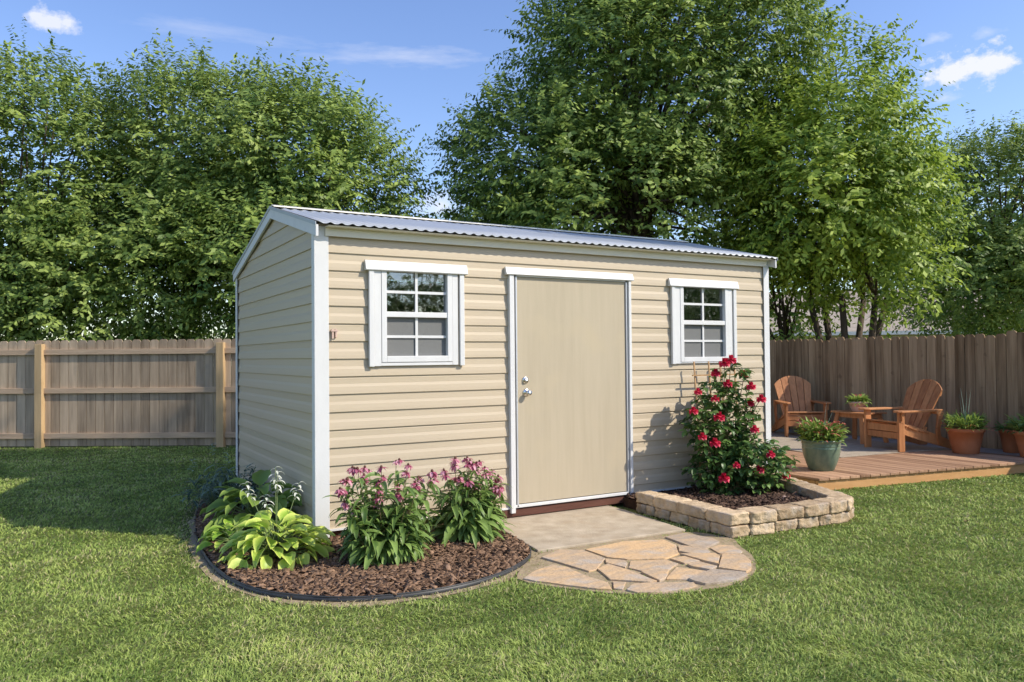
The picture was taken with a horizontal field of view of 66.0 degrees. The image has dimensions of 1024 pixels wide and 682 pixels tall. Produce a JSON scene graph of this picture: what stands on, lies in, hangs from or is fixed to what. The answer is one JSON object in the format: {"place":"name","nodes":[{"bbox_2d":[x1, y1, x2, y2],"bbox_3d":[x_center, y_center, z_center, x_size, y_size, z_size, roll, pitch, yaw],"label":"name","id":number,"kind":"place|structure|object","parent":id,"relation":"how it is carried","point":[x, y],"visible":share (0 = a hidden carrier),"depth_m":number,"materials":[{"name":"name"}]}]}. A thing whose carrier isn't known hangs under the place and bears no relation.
{"place":"outdoors","nodes":[
{"label":"outdoors","id":0,"kind":"place"},
{"bbox_2d":[0,366,1023,681],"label":"lawn","id":1,"kind":"structure","parent":0,"point":[484,598],"depth_m":4.63,"materials":[{"name":"green plant"}]},
{"bbox_2d":[0,17,221,342],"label":"broadleaf tree","id":2,"kind":"object","parent":1,"relation":"on","point":[27,317],"visible":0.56,"depth_m":15.64,"materials":[{"name":"green plant"}]},
{"bbox_2d":[0,338,235,448],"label":"wooden fence","id":3,"kind":"object","parent":1,"relation":"on","point":[121,392],"visible":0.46,"depth_m":13.04,"materials":[{"name":"brown wood"}]},
{"bbox_2d":[0,28,373,341],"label":"broadleaf tree","id":4,"kind":"object","parent":1,"relation":"on","point":[174,116],"visible":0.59,"depth_m":15.65,"materials":[{"name":"green plant"}]},
{"bbox_2d":[136,54,449,380],"bbox_3d":[-4.744,-2.286,17.050,6.334,8.416,6.874,0,-1,-30],"label":"broadleaf tree","id":5,"kind":"object","parent":1,"relation":"on","point":[304,194],"visible":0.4,"depth_m":15.49,"materials":[{"name":"green plant"}]},
{"bbox_2d":[194,488,529,598],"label":"bark mulch","id":6,"kind":"object","parent":1,"relation":"on","point":[323,576],"visible":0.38,"depth_m":5.24,"materials":[{"name":"brown wood"}]},
{"bbox_2d":[170,444,263,509],"bbox_3d":[-2.708,1.289,7.436,0.934,0.638,0.878,0,-1,-30],"label":"shade plant","id":7,"kind":"object","parent":6,"relation":"on","point":[212,495],"visible":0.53,"depth_m":7.37,"materials":[{"name":"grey plant"}]},
{"bbox_2d":[196,515,270,552],"bbox_3d":[-2.105,1.482,5.997,0.596,0.320,0.514,0,-1,-30],"label":"hosta","id":8,"kind":"object","parent":6,"relation":"on","point":[214,530],"visible":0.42,"depth_m":5.91,"materials":[{"name":"green plant"}]},
{"bbox_2d":[199,469,302,542],"bbox_3d":[-2.084,1.375,6.448,0.938,0.586,0.883,0,-1,-3],"label":"hosta","id":9,"kind":"object","parent":6,"relation":"on","point":[224,507],"visible":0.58,"depth_m":6.35,"materials":[{"name":"green plant"}]},
{"bbox_2d":[215,466,335,570],"bbox_3d":[-1.701,1.300,5.617,0.846,0.782,0.800,-1,-1,9],"label":"hosta","id":10,"kind":"object","parent":6,"relation":"on","point":[241,543],"visible":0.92,"depth_m":5.54,"materials":[{"name":"green plant"}]},
{"bbox_2d":[323,458,442,569],"bbox_3d":[-0.882,1.271,5.582,0.761,0.850,0.829,0,-1,-2],"label":"pink coneflower","id":11,"kind":"object","parent":6,"relation":"on","point":[383,534],"visible":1,"depth_m":5.41,"materials":[{"name":"green plant"}]},
{"bbox_2d":[422,456,513,547],"bbox_3d":[-0.340,1.278,6.184,0.786,0.772,0.750,0,-1,-12],"label":"pink coneflower","id":12,"kind":"object","parent":6,"relation":"on","point":[470,512],"visible":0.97,"depth_m":6.05,"materials":[{"name":"green plant"}]},
{"bbox_2d":[187,499,538,606],"bbox_3d":[-1.554,1.592,6.793,2.385,0.001,4.651,0,-1,-30],"label":"soil strip","id":13,"kind":"object","parent":1,"relation":"on","point":[216,576],"visible":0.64,"depth_m":5.03,"materials":[{"name":"brown soil"}]},
{"bbox_2d":[195,501,531,601],"bbox_3d":[-1.560,1.580,6.802,2.258,0.051,4.549,0,-1,-30],"label":"garden edging","id":14,"kind":"object","parent":1,"relation":"on","point":[315,598],"visible":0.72,"depth_m":4.80,"materials":[{"name":"black plastic"}]},
{"bbox_2d":[393,204,507,282],"bbox_3d":[-1.173,-1.362,24.091,5.500,6.774,6.046,0,-1,-30],"label":"broadleaf tree","id":15,"kind":"object","parent":1,"relation":"on","point":[444,219],"depth_m":24.25,"materials":[{"name":"green plant"}]},
{"bbox_2d":[500,505,684,552],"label":"concrete slab","id":16,"kind":"structure","parent":1,"relation":"on","point":[549,531],"depth_m":6.54,"materials":[{"name":"beige concrete"}]},
{"bbox_2d":[517,532,755,594],"bbox_3d":[0.973,1.554,5.488,1.995,0.026,1.345,0,-1,-30],"label":"paving bed","id":17,"kind":"object","parent":1,"relation":"on","point":[532,565],"visible":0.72,"depth_m":5.41,"materials":[{"name":"beige stone"}]},
{"bbox_2d":[523,565,611,589],"bbox_3d":[0.325,1.540,5.068,0.405,0.020,0.676,0,-2,-30],"label":"flagstone","id":18,"kind":"object","parent":17,"relation":"on","point":[560,575],"visible":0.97,"depth_m":5.08,"materials":[{"name":"beige stone"}]},
{"bbox_2d":[541,549,604,571],"bbox_3d":[0.459,1.546,5.562,0.377,0.021,0.595,1,-1,-30],"label":"flagstone","id":19,"kind":"object","parent":17,"relation":"on","point":[584,560],"visible":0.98,"depth_m":5.56,"materials":[{"name":"beige stone"}]},
{"bbox_2d":[605,559,626,568],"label":"flagstone","id":20,"kind":"object","parent":17,"relation":"on","point":[620,563],"visible":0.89,"depth_m":5.45,"materials":[{"name":"beige stone"}]},
{"bbox_2d":[612,581,625,589],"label":"flagstone","id":21,"kind":"object","parent":17,"relation":"on","point":[618,585],"visible":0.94,"depth_m":4.91,"materials":[{"name":"beige stone"}]},
{"bbox_2d":[597,563,656,582],"bbox_3d":[0.700,1.535,5.166,0.240,0.021,0.498,0,-1,-30],"label":"flagstone","id":22,"kind":"object","parent":17,"relation":"on","point":[610,572],"visible":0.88,"depth_m":5.13,"materials":[{"name":"beige stone"}]},
{"bbox_2d":[585,539,678,559],"bbox_3d":[0.958,1.548,5.819,0.692,0.021,0.572,0,-1,-30],"label":"flagstone","id":23,"kind":"object","parent":17,"relation":"on","point":[661,549],"visible":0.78,"depth_m":5.79,"materials":[{"name":"beige stone"}]},
{"bbox_2d":[628,559,677,571],"bbox_3d":[0.961,1.539,5.380,0.356,0.025,0.268,0,-1,-5],"label":"flagstone","id":24,"kind":"object","parent":17,"relation":"on","point":[643,565],"visible":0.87,"depth_m":5.38,"materials":[{"name":"beige stone"}]},
{"bbox_2d":[641,569,668,581],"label":"flagstone","id":25,"kind":"object","parent":17,"relation":"on","point":[659,575],"visible":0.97,"depth_m":5.15,"materials":[{"name":"beige stone"}]},
{"bbox_2d":[626,582,697,593],"bbox_3d":[0.925,1.530,4.881,0.456,0.022,0.203,0,-1,-4],"label":"flagstone","id":26,"kind":"object","parent":17,"relation":"on","point":[653,587],"visible":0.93,"depth_m":4.87,"materials":[{"name":"beige stone"}]},
{"bbox_2d":[666,567,703,580],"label":"flagstone","id":27,"kind":"object","parent":17,"relation":"on","point":[678,573],"visible":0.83,"depth_m":5.17,"materials":[{"name":"beige stone"}]},
{"bbox_2d":[670,556,699,564],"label":"flagstone","id":28,"kind":"object","parent":17,"relation":"on","point":[684,560],"visible":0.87,"depth_m":5.50,"materials":[{"name":"beige stone"}]},
{"bbox_2d":[665,533,719,548],"bbox_3d":[1.407,1.545,6.090,0.335,0.020,0.451,0,-2,-30],"label":"flagstone","id":29,"kind":"object","parent":17,"relation":"on","point":[687,539],"visible":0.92,"depth_m":6.07,"materials":[{"name":"beige stone"}]},
{"bbox_2d":[678,545,709,552],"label":"flagstone","id":30,"kind":"object","parent":17,"relation":"on","point":[685,549],"visible":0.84,"depth_m":5.79,"materials":[{"name":"beige stone"}]},
{"bbox_2d":[680,553,719,564],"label":"flagstone","id":31,"kind":"object","parent":17,"relation":"on","point":[712,558],"visible":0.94,"depth_m":5.58,"materials":[{"name":"beige stone"}]},
{"bbox_2d":[687,561,716,570],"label":"flagstone","id":32,"kind":"object","parent":17,"relation":"on","point":[700,565],"visible":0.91,"depth_m":5.34,"materials":[{"name":"beige stone"}]},
{"bbox_2d":[688,569,747,585],"bbox_3d":[1.330,1.525,5.108,0.431,0.021,0.267,1,-1,-30],"label":"flagstone","id":33,"kind":"object","parent":17,"relation":"on","point":[712,576],"visible":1,"depth_m":5.07,"materials":[{"name":"grey stone"}]},
{"bbox_2d":[710,545,741,554],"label":"flagstone","id":34,"kind":"object","parent":17,"relation":"on","point":[724,549],"visible":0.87,"depth_m":5.79,"materials":[{"name":"beige stone"}]},
{"bbox_2d":[718,554,750,572],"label":"flagstone","id":35,"kind":"object","parent":17,"relation":"on","point":[737,562],"visible":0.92,"depth_m":5.39,"materials":[{"name":"beige stone"}]},
{"bbox_2d":[419,0,857,250],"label":"broadleaf tree","id":36,"kind":"object","parent":1,"relation":"on","point":[647,154],"visible":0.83,"depth_m":15.50,"materials":[{"name":"green plant"}]},
{"bbox_2d":[623,472,854,538],"bbox_3d":[2.278,1.477,7.372,2.157,0.198,1.682,0,-1,-30],"label":"stone planter","id":37,"kind":"object","parent":1,"relation":"on","point":[824,506],"visible":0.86,"depth_m":6.60,"materials":[{"name":"tan stone blocks"},{"name":"dark brown mulch"}]},
{"bbox_2d":[626,483,811,509],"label":"dark mulch","id":38,"kind":"object","parent":37,"relation":"in","point":[748,498],"visible":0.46,"depth_m":7.35,"materials":[{"name":"brown wood"}]},
{"bbox_2d":[692,361,738,488],"bbox_3d":[2.110,0.856,8.062,0.670,1.301,0.099,0,-1,-30],"label":"garden trellis","id":39,"kind":"object","parent":38,"relation":"on","point":[695,375],"visible":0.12,"depth_m":8.02,"materials":[{"name":"brown wood"}]},
{"bbox_2d":[677,355,799,494],"bbox_3d":[2.231,0.844,7.746,1.278,1.423,0.860,0,-1,-30],"label":"rose bush","id":40,"kind":"object","parent":37,"relation":"in","point":[732,471],"visible":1,"depth_m":7.63,"materials":[{"name":"green plant"}]},
{"bbox_2d":[689,167,906,340],"bbox_3d":[5.765,-1.139,16.515,4.300,5.909,4.390,0,-1,-30],"label":"broadleaf tree","id":41,"kind":"object","parent":1,"relation":"on","point":[785,332],"visible":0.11,"depth_m":16.31,"materials":[{"name":"green plant"}]},
{"bbox_2d":[692,13,992,340],"bbox_3d":[6.170,-2.454,15.288,5.430,8.485,5.361,0,-1,-30],"label":"broadleaf tree","id":42,"kind":"object","parent":1,"relation":"on","point":[878,154],"visible":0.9,"depth_m":14.32,"materials":[{"name":"green plant"}]},
{"bbox_2d":[770,330,1023,449],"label":"wooden fence","id":43,"kind":"object","parent":1,"relation":"on","point":[987,371],"visible":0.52,"depth_m":11.81,"materials":[{"name":"brown wood"}]},
{"bbox_2d":[771,429,1023,489],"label":"wooden deck","id":44,"kind":"structure","parent":1,"relation":"on","point":[889,469],"depth_m":9.14,"materials":[{"name":"brown wood"}]},
{"bbox_2d":[794,402,849,470],"bbox_3d":[3.479,1.067,8.895,0.599,0.761,0.604,-1,-1,8],"label":"flower pot","id":45,"kind":"object","parent":44,"relation":"on","point":[821,445],"visible":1,"depth_m":8.73,"materials":[{"name":"green ceramic"}]},
{"bbox_2d":[771,432,951,457],"bbox_3d":[4.361,1.484,11.386,1.950,0.008,2.980,0,-1,-30],"label":"outdoor rug","id":46,"kind":"object","parent":44,"relation":"on","point":[853,447],"visible":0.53,"depth_m":10.87,"materials":[{"name":"grey fabric"}]},
{"bbox_2d":[771,376,831,436],"bbox_3d":[4.622,1.038,12.775,0.770,0.934,1.109,-1,-1,4],"label":"adirondack chair","id":47,"kind":"object","parent":46,"relation":"on","point":[790,417],"visible":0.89,"depth_m":12.87,"materials":[{"name":"brown wood"}]},
{"bbox_2d":[831,410,888,443],"bbox_3d":[5.098,1.261,11.602,0.492,0.447,0.648,0,-1,-23],"label":"side table","id":48,"kind":"object","parent":46,"relation":"on","point":[854,416],"visible":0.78,"depth_m":11.45,"materials":[{"name":"brown wood"}]},
{"bbox_2d":[844,392,871,411],"bbox_3d":[5.102,0.893,11.608,0.392,0.288,0.398,0,-1,-27],"label":"flower pot","id":49,"kind":"object","parent":48,"relation":"on","point":[855,402],"visible":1,"depth_m":11.53,"materials":[{"name":"ceramic"}]},
{"bbox_2d":[858,379,951,451],"bbox_3d":[5.430,0.992,10.762,1.109,0.934,0.770,0,-1,-18],"label":"adirondack chair","id":50,"kind":"object","parent":46,"relation":"on","point":[915,411],"visible":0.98,"depth_m":10.64,"materials":[{"name":"brown wood"}]},
{"bbox_2d":[940,388,996,453],"bbox_3d":[5.857,1.020,10.283,0.803,0.867,0.768,-1,-1,11],"label":"flower pot","id":51,"kind":"object","parent":44,"relation":"on","point":[965,432],"visible":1,"depth_m":10.10,"materials":[{"name":"ceramic"}]},
{"bbox_2d":[990,421,1018,452],"bbox_3d":[6.491,1.237,10.267,0.460,0.420,0.454,-1,-1,37],"label":"flower pot","id":52,"kind":"object","parent":44,"relation":"on","point":[1008,441],"visible":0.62,"depth_m":10.19,"materials":[{"name":"ceramic"}]},
{"bbox_2d":[1001,413,1023,456],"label":"flower pot","id":53,"kind":"object","parent":44,"relation":"on","point":[1018,430],"visible":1,"depth_m":9.76,"materials":[{"name":"ceramic"}]},
{"bbox_2d":[845,109,1023,337],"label":"broadleaf tree","id":54,"kind":"object","parent":1,"relation":"on","point":[997,279],"visible":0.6,"depth_m":19.63,"materials":[{"name":"green plant"}]},
{"bbox_2d":[0,0,1023,365],"label":"sky","id":55,"kind":"structure","parent":0,"point":[414,54],"materials":[{"name":"blue"}]},
{"bbox_2d":[769,288,1021,339],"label":"house","id":56,"kind":"structure","parent":0,"point":[852,328],"depth_m":36.01,"materials":[{"name":"beige"}]},
{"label":"soil under shed","id":57,"kind":"structure","parent":0,"visible":0},
{"bbox_2d":[232,205,777,538],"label":"storage shed","id":58,"kind":"structure","parent":57,"relation":"on","point":[541,370],"depth_m":7.12,"materials":[{"name":"plastic"}]},
{"bbox_2d":[364,260,467,366],"bbox_3d":[-0.788,-0.221,6.546,0.912,0.860,0.089,0,-1,-30],"label":"window","id":59,"kind":"structure","parent":58,"relation":"in","point":[396,338],"depth_m":6.54,"materials":[{"name":"white paint"}]},
{"bbox_2d":[517,277,626,503],"bbox_3d":[0.582,0.437,7.307,1.217,2.018,0.106,0,-1,-30],"label":"door","id":60,"kind":"structure","parent":58,"relation":"in","point":[571,333],"depth_m":7.30,"materials":[{"name":"wood"}]},
{"bbox_2d":[668,278,738,363],"bbox_3d":[1.981,-0.199,8.160,0.958,0.868,0.089,0,-1,-30],"label":"window","id":61,"kind":"structure","parent":58,"relation":"in","point":[699,341],"depth_m":8.16,"materials":[{"name":"white paint"}]}
]}

